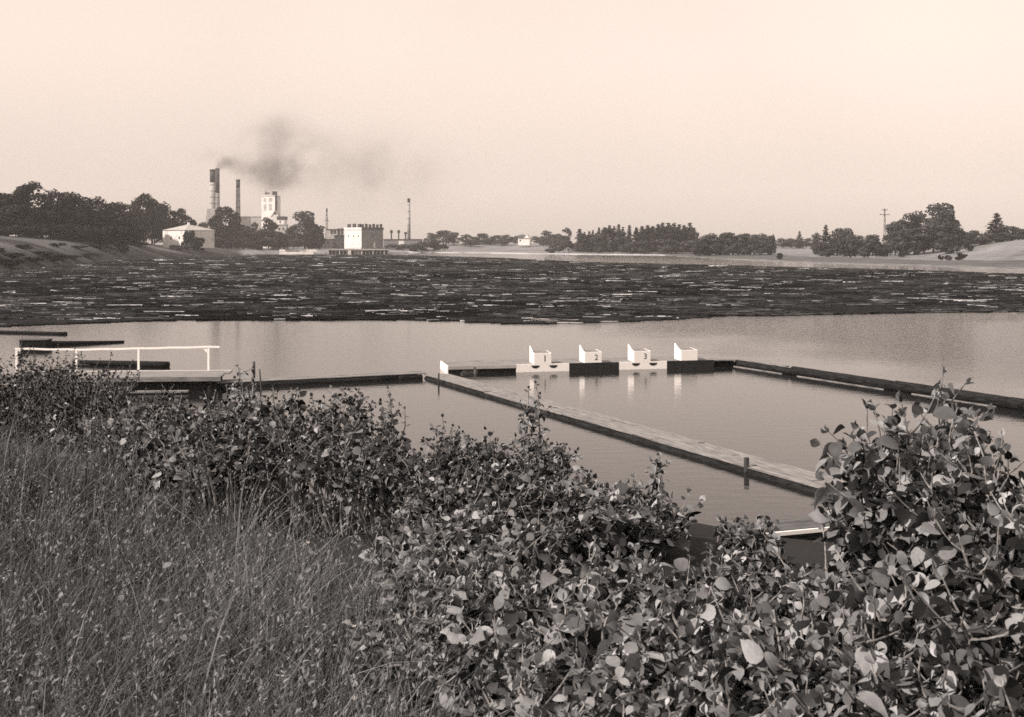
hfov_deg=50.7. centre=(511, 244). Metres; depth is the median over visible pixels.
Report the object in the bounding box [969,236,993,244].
leafy tree
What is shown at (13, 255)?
bush
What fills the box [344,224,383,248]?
crenellated building
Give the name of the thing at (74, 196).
leafy tree
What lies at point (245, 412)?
leafy shrub
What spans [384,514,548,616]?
leafy shrub
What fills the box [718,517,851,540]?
floating walkway
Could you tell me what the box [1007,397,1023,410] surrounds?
boom log
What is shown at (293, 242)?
bush
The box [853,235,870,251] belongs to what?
leafy tree
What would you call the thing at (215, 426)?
leafy shrub
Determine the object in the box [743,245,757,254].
bush
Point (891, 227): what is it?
leafy tree
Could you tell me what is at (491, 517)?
leafy shrub
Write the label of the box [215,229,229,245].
leafy tree
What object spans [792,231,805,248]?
fir tree
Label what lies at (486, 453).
leafy shrub
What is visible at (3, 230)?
bush
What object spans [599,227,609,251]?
fir tree
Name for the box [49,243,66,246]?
bush
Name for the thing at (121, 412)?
leafy shrub
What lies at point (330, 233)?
waterside building
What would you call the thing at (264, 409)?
leafy shrub
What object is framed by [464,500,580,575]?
leafy shrub
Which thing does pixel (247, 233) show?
leafy tree
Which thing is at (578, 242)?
fir tree
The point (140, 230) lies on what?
bush
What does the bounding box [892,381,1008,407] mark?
boom log
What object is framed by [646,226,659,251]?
fir tree
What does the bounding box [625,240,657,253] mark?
bush
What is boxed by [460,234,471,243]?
leafy tree
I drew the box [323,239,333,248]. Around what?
waterside shed
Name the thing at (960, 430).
leafy shrub
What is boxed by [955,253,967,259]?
bush
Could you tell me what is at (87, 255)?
bush
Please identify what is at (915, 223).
leafy tree
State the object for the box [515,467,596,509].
leafy shrub
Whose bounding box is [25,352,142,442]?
leafy shrub
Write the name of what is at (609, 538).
leafy shrub
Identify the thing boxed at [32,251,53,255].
bush
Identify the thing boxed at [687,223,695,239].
fir tree
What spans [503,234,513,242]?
leafy tree
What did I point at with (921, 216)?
leafy tree
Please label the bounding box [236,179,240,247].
factory chimney
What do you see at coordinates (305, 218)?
leafy tree
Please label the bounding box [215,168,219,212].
factory chimney
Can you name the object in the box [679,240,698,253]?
bush
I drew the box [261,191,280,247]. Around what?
factory tower
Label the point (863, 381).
boom log
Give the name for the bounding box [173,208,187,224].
leafy tree
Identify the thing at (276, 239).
bush
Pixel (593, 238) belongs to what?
leafy tree
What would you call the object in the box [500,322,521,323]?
floating log
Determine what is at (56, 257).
bush
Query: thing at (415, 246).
bush
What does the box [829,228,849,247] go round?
leafy tree
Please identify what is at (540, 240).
leafy tree
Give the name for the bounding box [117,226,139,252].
bush
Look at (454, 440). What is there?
leafy shrub
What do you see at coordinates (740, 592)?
leafy shrub
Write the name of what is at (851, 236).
leafy tree
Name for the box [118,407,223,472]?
leafy shrub
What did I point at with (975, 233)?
leafy tree
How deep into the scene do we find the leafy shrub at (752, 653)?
3.50 m
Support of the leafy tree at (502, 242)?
on the ground at (988, 254)
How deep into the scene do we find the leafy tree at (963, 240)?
423.53 m
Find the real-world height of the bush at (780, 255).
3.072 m
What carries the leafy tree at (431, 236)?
on the ground at (988, 254)
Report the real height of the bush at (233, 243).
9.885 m
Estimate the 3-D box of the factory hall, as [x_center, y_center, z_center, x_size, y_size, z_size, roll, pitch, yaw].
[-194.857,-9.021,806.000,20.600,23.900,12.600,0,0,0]
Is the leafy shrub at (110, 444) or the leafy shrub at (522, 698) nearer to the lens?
the leafy shrub at (522, 698)
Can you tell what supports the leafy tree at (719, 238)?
on the ground at (988, 254)
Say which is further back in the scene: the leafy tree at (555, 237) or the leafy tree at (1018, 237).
the leafy tree at (555, 237)
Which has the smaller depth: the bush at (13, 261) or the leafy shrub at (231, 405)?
the leafy shrub at (231, 405)
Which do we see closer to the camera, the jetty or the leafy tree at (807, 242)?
the jetty
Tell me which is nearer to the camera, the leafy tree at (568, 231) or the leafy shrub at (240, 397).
the leafy shrub at (240, 397)
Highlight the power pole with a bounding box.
[880,208,889,247]
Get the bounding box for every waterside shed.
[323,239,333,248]
[334,235,344,248]
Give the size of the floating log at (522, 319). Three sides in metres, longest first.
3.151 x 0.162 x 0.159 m
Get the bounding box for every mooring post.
[252,361,254,377]
[259,369,261,388]
[744,457,748,472]
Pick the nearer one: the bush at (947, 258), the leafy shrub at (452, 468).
the leafy shrub at (452, 468)
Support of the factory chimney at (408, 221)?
on the ground at (988, 254)
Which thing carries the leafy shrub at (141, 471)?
on the ground at (988, 254)
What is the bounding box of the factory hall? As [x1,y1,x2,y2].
[240,216,260,231]
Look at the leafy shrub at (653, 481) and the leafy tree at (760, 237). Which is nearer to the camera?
the leafy shrub at (653, 481)
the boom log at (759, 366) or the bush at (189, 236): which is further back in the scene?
the bush at (189, 236)
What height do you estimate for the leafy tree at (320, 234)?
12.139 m
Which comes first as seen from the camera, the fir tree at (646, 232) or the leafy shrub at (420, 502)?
the leafy shrub at (420, 502)
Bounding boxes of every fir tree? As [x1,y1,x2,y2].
[568,229,582,251]
[584,231,593,251]
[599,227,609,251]
[615,224,623,251]
[625,225,633,243]
[630,227,643,252]
[638,226,645,239]
[641,225,651,250]
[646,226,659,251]
[649,224,667,252]
[663,223,670,237]
[664,227,680,251]
[669,223,676,237]
[673,224,685,250]
[679,229,691,251]
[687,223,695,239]
[692,228,699,238]
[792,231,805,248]
[817,224,838,254]
[980,212,1006,241]
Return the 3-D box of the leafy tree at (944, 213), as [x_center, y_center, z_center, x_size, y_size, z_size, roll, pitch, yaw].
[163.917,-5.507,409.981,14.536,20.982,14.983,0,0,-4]
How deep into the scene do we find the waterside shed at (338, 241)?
668.00 m
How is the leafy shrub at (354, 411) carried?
on the ground at (988, 254)
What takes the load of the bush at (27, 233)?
on the ground at (988, 254)
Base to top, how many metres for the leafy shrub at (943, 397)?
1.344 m
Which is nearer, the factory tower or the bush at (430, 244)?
the bush at (430, 244)
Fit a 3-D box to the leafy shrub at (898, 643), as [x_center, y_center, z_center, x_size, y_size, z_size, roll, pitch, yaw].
[1.179,1.476,3.466,0.788,0.870,0.782,0,0,0]
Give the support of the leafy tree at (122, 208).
on the ground at (988, 254)
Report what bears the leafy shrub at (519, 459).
on the ground at (988, 254)
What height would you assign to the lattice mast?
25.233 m
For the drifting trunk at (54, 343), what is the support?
on the lake water
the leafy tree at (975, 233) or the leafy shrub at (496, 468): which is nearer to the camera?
the leafy shrub at (496, 468)
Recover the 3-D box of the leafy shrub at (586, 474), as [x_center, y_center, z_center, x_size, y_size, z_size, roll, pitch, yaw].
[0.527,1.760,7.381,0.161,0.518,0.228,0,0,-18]
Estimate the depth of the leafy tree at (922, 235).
392.51 m
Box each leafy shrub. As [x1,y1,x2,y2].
[0,334,86,413]
[0,345,119,440]
[0,369,87,450]
[0,374,138,459]
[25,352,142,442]
[50,414,142,468]
[63,373,187,448]
[78,395,175,459]
[88,438,204,503]
[93,416,184,472]
[104,392,214,452]
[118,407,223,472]
[138,387,254,445]
[139,419,277,526]
[147,420,285,539]
[159,427,321,528]
[181,377,320,489]
[184,402,307,505]
[190,402,342,519]
[207,426,370,530]
[216,384,348,494]
[228,364,256,431]
[243,408,404,525]
[252,436,442,536]
[275,385,382,499]
[280,434,421,531]
[313,458,462,542]
[323,414,410,506]
[338,584,466,680]
[350,453,460,528]
[353,615,508,716]
[354,502,512,604]
[355,447,448,506]
[373,386,415,460]
[379,451,499,514]
[379,471,494,557]
[380,541,525,661]
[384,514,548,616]
[402,432,502,500]
[403,486,569,577]
[407,454,567,522]
[417,601,590,716]
[427,544,601,653]
[430,413,474,480]
[435,431,564,497]
[454,651,640,716]
[457,465,584,540]
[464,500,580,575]
[474,426,579,496]
[492,583,664,716]
[494,541,660,661]
[507,381,557,466]
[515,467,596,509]
[518,478,649,558]
[544,441,582,486]
[559,535,734,651]
[567,480,662,553]
[567,658,742,716]
[572,465,596,499]
[596,591,778,716]
[598,478,705,559]
[621,546,808,658]
[631,473,641,497]
[645,452,671,503]
[655,659,856,716]
[693,546,859,662]
[700,574,859,715]
[701,514,766,579]
[727,515,796,593]
[747,561,987,712]
[749,644,938,716]
[808,489,936,631]
[810,398,967,638]
[827,544,1023,716]
[829,388,971,561]
[841,432,980,561]
[848,439,1023,675]
[857,637,1023,716]
[882,426,1023,659]
[889,514,1023,712]
[898,364,983,509]
[934,401,1022,526]
[934,425,1023,628]
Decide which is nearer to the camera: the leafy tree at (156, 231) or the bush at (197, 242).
the bush at (197, 242)
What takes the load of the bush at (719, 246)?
on the ground at (988, 254)
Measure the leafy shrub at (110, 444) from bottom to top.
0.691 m
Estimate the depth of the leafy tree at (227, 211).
637.44 m
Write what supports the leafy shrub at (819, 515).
on the ground at (988, 254)
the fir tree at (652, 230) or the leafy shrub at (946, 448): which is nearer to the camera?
the leafy shrub at (946, 448)
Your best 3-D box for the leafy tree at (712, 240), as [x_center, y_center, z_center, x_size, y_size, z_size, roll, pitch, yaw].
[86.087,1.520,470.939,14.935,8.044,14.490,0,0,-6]
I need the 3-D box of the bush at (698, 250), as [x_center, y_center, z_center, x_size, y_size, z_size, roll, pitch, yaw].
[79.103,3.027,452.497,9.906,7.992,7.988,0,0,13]
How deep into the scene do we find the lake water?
43.45 m
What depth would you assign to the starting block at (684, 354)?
44.70 m
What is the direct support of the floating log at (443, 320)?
on the lake water
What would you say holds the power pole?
on the ground at (988, 254)
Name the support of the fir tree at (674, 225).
on the ground at (988, 254)
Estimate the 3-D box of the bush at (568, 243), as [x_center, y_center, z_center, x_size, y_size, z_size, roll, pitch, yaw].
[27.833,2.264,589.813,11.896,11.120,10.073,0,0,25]
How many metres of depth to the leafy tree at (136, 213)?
477.08 m
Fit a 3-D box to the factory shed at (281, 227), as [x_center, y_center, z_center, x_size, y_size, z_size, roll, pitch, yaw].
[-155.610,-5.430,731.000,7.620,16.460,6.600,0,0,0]
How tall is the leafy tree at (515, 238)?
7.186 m
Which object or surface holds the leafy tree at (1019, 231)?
on the ground at (988, 254)
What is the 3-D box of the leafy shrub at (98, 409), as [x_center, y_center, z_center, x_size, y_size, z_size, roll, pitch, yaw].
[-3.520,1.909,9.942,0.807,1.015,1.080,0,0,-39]
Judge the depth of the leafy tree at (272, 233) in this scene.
666.34 m
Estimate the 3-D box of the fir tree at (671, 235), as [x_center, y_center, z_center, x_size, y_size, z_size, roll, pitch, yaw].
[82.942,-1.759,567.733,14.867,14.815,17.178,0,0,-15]
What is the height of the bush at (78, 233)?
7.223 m
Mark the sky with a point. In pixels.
(780, 118)
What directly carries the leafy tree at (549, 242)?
on the ground at (988, 254)
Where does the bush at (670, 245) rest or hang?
on the ground at (988, 254)
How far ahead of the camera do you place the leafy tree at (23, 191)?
357.33 m
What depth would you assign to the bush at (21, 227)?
335.43 m
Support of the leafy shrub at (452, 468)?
on the ground at (988, 254)
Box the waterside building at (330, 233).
[326,228,343,238]
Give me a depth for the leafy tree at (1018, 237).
407.80 m
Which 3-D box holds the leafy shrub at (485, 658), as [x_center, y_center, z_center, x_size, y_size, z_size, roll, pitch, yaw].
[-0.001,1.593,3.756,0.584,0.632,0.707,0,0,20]
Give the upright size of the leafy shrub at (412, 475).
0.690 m
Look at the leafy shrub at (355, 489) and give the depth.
6.56 m
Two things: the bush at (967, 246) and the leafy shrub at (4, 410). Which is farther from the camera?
the bush at (967, 246)
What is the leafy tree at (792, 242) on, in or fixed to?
on the ground at (988, 254)
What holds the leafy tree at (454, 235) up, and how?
on the ground at (988, 254)
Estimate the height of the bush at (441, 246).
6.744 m
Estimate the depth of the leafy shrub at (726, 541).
5.88 m
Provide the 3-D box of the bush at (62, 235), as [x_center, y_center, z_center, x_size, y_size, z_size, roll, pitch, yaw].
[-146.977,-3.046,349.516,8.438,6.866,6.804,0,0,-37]
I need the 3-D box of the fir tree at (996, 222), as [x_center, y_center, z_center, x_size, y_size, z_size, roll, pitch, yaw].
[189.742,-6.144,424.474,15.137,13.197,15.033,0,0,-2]
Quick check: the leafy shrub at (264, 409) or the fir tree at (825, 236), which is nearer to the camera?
the leafy shrub at (264, 409)
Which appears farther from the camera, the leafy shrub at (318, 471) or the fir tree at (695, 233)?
the fir tree at (695, 233)
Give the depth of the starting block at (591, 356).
43.84 m
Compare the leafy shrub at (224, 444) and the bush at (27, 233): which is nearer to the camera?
the leafy shrub at (224, 444)
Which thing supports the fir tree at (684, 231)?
on the ground at (988, 254)
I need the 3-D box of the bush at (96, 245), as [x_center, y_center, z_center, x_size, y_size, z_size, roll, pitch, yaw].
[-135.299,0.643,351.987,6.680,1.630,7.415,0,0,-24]
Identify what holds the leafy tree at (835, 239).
on the ground at (988, 254)
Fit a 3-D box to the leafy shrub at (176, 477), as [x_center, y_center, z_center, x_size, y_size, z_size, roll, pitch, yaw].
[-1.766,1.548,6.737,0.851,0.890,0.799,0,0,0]
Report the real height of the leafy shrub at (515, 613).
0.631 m
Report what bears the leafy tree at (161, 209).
on the ground at (988, 254)
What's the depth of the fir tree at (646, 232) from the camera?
586.52 m
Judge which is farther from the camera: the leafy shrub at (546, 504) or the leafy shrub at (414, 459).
the leafy shrub at (414, 459)
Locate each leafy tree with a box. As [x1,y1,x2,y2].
[0,193,28,219]
[0,204,44,236]
[9,181,58,211]
[40,189,76,237]
[58,192,86,225]
[74,197,101,226]
[87,196,120,227]
[109,202,134,219]
[117,204,143,226]
[129,193,158,240]
[144,215,168,244]
[145,199,167,244]
[160,201,178,237]
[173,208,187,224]
[185,214,196,225]
[198,222,207,227]
[207,213,222,246]
[210,227,220,236]
[214,206,240,232]
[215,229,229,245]
[223,231,246,248]
[225,218,245,248]
[240,227,257,248]
[246,222,258,232]
[256,228,273,239]
[260,217,278,236]
[267,231,285,248]
[284,224,302,248]
[292,211,323,248]
[303,222,325,248]
[314,232,324,244]
[423,233,438,241]
[433,230,455,244]
[447,232,461,245]
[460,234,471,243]
[461,240,481,246]
[469,237,483,242]
[477,233,488,243]
[481,238,497,244]
[489,235,504,242]
[496,240,510,245]
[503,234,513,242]
[509,236,517,242]
[531,236,541,242]
[536,238,548,245]
[541,230,554,241]
[542,240,557,244]
[551,234,560,239]
[562,227,571,239]
[575,233,590,252]
[588,234,599,247]
[600,228,616,238]
[614,230,625,251]
[691,234,711,254]
[702,239,725,248]
[706,233,725,254]
[719,232,737,254]
[723,240,743,254]
[731,234,748,245]
[740,233,758,252]
[756,233,774,252]
[760,235,775,254]
[777,238,790,247]
[786,238,796,247]
[800,238,811,247]
[810,233,821,251]
[812,241,829,253]
[827,237,846,255]
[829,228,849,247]
[843,228,853,238]
[844,234,860,245]
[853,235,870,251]
[865,234,880,255]
[882,221,908,254]
[883,231,907,255]
[892,213,920,253]
[895,227,935,254]
[904,211,939,252]
[919,222,956,252]
[925,203,965,251]
[935,220,961,246]
[957,234,966,246]
[961,231,972,241]
[967,230,979,244]
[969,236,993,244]
[982,233,1013,241]
[992,226,1023,240]
[1002,234,1023,239]
[1011,228,1023,239]
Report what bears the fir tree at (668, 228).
on the ground at (988, 254)
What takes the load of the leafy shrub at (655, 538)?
on the ground at (988, 254)
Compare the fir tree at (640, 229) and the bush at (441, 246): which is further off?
the bush at (441, 246)
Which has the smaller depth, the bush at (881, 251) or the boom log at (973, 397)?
the boom log at (973, 397)
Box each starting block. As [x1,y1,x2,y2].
[530,346,550,363]
[580,345,601,362]
[628,344,650,361]
[674,343,697,360]
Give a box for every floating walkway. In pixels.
[217,371,425,388]
[424,373,848,499]
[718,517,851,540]
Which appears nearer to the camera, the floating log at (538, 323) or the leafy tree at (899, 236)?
the floating log at (538, 323)
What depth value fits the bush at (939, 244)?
371.25 m
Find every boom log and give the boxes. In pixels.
[733,358,789,373]
[790,366,893,389]
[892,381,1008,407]
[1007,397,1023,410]
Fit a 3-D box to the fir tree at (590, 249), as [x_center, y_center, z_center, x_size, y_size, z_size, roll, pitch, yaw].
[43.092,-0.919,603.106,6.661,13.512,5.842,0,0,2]
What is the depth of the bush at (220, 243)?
597.89 m
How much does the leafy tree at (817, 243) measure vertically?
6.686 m
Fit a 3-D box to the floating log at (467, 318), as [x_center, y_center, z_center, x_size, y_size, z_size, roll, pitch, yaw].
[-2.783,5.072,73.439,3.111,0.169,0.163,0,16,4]
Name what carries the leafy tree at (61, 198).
on the ground at (988, 254)
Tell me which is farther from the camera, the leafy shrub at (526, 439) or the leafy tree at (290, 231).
the leafy tree at (290, 231)
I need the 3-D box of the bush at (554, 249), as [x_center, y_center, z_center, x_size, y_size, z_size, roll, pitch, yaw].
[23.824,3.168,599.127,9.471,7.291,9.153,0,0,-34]
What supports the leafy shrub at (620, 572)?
on the ground at (988, 254)
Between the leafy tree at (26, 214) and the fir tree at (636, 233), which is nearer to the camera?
the leafy tree at (26, 214)
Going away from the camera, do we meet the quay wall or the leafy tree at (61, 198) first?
the leafy tree at (61, 198)
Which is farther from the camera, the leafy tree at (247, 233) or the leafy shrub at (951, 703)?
the leafy tree at (247, 233)
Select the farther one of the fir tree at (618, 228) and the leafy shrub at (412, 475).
the fir tree at (618, 228)
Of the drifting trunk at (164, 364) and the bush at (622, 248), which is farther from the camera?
the bush at (622, 248)
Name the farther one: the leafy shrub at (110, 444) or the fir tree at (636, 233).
the fir tree at (636, 233)
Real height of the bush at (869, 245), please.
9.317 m
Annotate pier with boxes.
[328,248,388,253]
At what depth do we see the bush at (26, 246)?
261.73 m
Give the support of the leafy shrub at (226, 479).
on the ground at (988, 254)
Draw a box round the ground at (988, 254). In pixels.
[0,236,1023,716]
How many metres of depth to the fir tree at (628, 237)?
597.51 m
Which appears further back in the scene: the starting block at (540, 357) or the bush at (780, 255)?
the bush at (780, 255)
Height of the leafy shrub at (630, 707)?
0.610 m
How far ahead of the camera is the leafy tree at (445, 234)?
797.82 m
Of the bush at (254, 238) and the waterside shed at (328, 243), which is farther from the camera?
the waterside shed at (328, 243)
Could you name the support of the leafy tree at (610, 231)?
on the ground at (988, 254)
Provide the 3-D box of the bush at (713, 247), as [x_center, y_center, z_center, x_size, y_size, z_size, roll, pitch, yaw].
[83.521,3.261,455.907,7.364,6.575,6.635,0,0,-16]
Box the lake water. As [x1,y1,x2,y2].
[0,253,1023,541]
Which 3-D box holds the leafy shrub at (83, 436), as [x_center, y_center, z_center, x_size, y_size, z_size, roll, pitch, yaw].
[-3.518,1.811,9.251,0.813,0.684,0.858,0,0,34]
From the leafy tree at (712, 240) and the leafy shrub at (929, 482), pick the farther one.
the leafy tree at (712, 240)
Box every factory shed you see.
[276,224,287,234]
[277,216,287,223]
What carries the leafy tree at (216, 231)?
on the ground at (988, 254)
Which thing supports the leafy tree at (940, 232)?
on the ground at (988, 254)
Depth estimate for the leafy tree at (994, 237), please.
412.71 m
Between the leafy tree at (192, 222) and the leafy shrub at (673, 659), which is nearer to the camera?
the leafy shrub at (673, 659)
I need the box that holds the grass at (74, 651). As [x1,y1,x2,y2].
[0,386,664,716]
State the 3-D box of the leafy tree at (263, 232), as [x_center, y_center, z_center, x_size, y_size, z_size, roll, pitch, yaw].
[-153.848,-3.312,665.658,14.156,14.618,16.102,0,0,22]
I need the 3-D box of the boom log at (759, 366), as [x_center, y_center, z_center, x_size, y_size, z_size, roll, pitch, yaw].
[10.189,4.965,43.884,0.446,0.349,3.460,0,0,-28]
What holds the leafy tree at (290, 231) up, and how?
on the ground at (988, 254)
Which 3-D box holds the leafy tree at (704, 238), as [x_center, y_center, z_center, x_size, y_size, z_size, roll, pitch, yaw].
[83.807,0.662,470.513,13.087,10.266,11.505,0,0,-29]
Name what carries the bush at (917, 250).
on the ground at (988, 254)
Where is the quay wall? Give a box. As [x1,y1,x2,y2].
[279,249,316,253]
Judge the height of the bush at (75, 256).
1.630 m
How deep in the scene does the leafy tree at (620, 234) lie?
588.34 m
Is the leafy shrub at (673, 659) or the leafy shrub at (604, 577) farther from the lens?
the leafy shrub at (604, 577)
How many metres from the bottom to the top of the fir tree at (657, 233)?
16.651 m
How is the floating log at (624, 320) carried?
on the lake water
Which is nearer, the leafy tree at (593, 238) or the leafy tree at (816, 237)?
the leafy tree at (816, 237)
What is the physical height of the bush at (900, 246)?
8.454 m
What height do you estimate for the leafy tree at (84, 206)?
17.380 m
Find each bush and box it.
[0,226,19,235]
[0,228,7,234]
[0,258,25,265]
[2,253,25,257]
[4,224,27,236]
[14,244,32,248]
[16,227,32,236]
[22,257,46,261]
[30,224,49,238]
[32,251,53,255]
[39,253,66,260]
[43,226,60,238]
[47,225,70,239]
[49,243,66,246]
[65,226,88,241]
[70,255,82,258]
[71,245,87,248]
[79,253,102,256]
[88,244,106,247]
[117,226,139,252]
[125,225,147,245]
[166,244,195,250]
[181,230,194,249]
[188,237,204,249]
[214,237,222,245]
[214,239,231,247]
[222,236,238,248]
[235,238,251,248]
[245,236,257,248]
[251,238,269,249]
[262,236,279,249]
[271,240,287,249]
[272,234,289,248]
[287,238,304,247]
[296,236,314,248]
[311,238,322,248]
[384,244,406,249]
[405,243,424,250]
[413,241,438,249]
[431,244,448,249]
[544,244,557,252]
[554,239,574,251]
[592,242,605,253]
[605,237,621,252]
[618,243,632,252]
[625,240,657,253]
[655,239,681,253]
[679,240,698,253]
[689,242,711,255]
[703,245,718,255]
[709,243,723,255]
[721,245,736,254]
[730,243,747,254]
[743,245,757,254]
[751,243,768,254]
[761,245,775,254]
[776,253,782,259]
[816,243,840,256]
[835,238,857,257]
[857,239,877,257]
[874,243,892,256]
[889,240,909,256]
[911,241,922,256]
[930,236,961,253]
[944,255,952,259]
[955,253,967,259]
[964,242,973,250]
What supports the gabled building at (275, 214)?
on the ground at (988, 254)
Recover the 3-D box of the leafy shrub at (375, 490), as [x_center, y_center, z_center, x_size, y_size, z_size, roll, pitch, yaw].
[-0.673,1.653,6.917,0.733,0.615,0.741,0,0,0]
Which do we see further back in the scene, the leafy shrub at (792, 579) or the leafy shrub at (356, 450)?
the leafy shrub at (356, 450)
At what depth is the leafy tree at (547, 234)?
797.87 m
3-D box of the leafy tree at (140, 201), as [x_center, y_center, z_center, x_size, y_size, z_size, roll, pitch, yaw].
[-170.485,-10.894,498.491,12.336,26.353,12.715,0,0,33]
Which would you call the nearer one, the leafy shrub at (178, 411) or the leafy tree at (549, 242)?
the leafy shrub at (178, 411)
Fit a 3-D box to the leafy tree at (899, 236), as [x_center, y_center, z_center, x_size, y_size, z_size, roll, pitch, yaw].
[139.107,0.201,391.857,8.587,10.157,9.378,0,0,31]
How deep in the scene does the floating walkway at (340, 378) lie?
39.84 m
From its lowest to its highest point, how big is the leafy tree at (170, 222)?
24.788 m
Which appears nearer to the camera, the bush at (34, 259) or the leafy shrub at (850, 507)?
the leafy shrub at (850, 507)
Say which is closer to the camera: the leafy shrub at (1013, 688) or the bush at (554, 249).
the leafy shrub at (1013, 688)
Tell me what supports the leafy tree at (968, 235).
on the ground at (988, 254)
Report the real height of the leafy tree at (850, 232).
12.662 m
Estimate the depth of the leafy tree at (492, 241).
797.09 m
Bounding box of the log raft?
[0,254,1023,322]
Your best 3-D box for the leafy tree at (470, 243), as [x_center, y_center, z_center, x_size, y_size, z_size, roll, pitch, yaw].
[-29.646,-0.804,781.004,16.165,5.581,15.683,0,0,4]
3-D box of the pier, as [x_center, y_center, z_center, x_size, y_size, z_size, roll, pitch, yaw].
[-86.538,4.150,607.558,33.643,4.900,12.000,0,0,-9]
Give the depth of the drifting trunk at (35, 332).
61.77 m
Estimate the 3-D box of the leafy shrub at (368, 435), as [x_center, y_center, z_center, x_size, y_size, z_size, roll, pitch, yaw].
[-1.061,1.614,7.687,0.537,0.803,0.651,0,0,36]
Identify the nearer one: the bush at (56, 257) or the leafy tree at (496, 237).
the bush at (56, 257)
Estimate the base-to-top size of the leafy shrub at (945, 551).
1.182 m
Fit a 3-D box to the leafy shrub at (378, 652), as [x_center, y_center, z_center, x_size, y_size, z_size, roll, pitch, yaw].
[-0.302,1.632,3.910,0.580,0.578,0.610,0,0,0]
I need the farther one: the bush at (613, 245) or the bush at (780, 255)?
the bush at (613, 245)
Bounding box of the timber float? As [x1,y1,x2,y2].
[19,338,52,347]
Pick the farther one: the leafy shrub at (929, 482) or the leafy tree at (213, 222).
the leafy tree at (213, 222)
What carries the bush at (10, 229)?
on the ground at (988, 254)
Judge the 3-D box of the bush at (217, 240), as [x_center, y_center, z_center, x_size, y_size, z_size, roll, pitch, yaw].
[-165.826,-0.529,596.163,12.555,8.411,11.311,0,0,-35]
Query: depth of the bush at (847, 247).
383.79 m
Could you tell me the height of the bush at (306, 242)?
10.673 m
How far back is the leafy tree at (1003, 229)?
418.82 m
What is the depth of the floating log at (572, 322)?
69.89 m
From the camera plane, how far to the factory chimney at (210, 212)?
788.09 m
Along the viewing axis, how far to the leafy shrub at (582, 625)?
3.71 m
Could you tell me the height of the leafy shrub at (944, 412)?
1.272 m
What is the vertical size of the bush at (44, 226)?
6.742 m
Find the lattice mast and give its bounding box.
[325,208,327,238]
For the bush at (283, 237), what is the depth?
620.17 m
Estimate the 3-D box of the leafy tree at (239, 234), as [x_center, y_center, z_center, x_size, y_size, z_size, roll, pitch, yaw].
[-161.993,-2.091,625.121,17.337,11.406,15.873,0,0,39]
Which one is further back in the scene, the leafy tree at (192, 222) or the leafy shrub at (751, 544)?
the leafy tree at (192, 222)
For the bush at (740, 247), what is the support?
on the ground at (988, 254)
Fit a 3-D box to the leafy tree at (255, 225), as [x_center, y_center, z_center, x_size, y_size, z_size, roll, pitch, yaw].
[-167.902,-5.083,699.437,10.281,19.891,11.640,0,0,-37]
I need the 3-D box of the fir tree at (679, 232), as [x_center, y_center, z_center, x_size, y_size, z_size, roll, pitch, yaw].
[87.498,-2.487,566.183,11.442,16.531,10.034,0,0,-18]
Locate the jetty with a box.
[3,346,232,392]
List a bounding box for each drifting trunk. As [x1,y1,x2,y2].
[0,330,67,334]
[52,340,123,345]
[72,360,169,367]
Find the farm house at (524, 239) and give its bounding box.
[518,234,530,244]
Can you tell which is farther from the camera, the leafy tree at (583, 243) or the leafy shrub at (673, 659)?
the leafy tree at (583, 243)
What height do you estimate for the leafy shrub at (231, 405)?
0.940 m
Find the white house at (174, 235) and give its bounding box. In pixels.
[163,222,213,247]
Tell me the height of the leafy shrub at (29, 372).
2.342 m
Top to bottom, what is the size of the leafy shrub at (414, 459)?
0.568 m
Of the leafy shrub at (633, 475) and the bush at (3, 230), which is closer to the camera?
the leafy shrub at (633, 475)
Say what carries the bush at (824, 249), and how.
on the ground at (988, 254)
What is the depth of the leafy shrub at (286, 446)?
6.98 m
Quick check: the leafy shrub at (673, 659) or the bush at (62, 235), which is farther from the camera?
the bush at (62, 235)
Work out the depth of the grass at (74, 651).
4.37 m
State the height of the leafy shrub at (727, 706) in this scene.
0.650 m
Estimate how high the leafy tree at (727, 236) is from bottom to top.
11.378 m
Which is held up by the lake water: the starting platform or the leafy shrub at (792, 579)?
the starting platform
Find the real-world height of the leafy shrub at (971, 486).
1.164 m
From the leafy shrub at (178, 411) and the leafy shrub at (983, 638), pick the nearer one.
the leafy shrub at (983, 638)
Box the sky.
[0,0,1023,244]
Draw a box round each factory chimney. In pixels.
[205,169,219,228]
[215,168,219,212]
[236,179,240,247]
[407,198,410,238]
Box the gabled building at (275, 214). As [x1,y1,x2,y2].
[271,210,279,247]
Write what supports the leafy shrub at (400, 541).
on the ground at (988, 254)
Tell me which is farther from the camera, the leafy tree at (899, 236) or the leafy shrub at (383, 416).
the leafy tree at (899, 236)
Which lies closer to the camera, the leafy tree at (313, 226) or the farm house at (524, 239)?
the leafy tree at (313, 226)
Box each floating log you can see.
[70,321,108,322]
[428,319,455,320]
[448,318,486,318]
[494,319,538,319]
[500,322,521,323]
[531,322,546,323]
[557,322,582,323]
[589,320,634,321]
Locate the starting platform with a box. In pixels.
[440,356,735,373]
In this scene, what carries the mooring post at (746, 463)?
in the lake water
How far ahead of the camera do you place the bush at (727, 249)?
451.27 m
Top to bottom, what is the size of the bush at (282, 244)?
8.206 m
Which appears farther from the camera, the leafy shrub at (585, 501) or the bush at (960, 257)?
the bush at (960, 257)
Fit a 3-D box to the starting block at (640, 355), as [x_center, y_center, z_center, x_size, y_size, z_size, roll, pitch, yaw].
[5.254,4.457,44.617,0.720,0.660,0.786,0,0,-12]
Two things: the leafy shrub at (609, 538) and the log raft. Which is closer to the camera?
the leafy shrub at (609, 538)

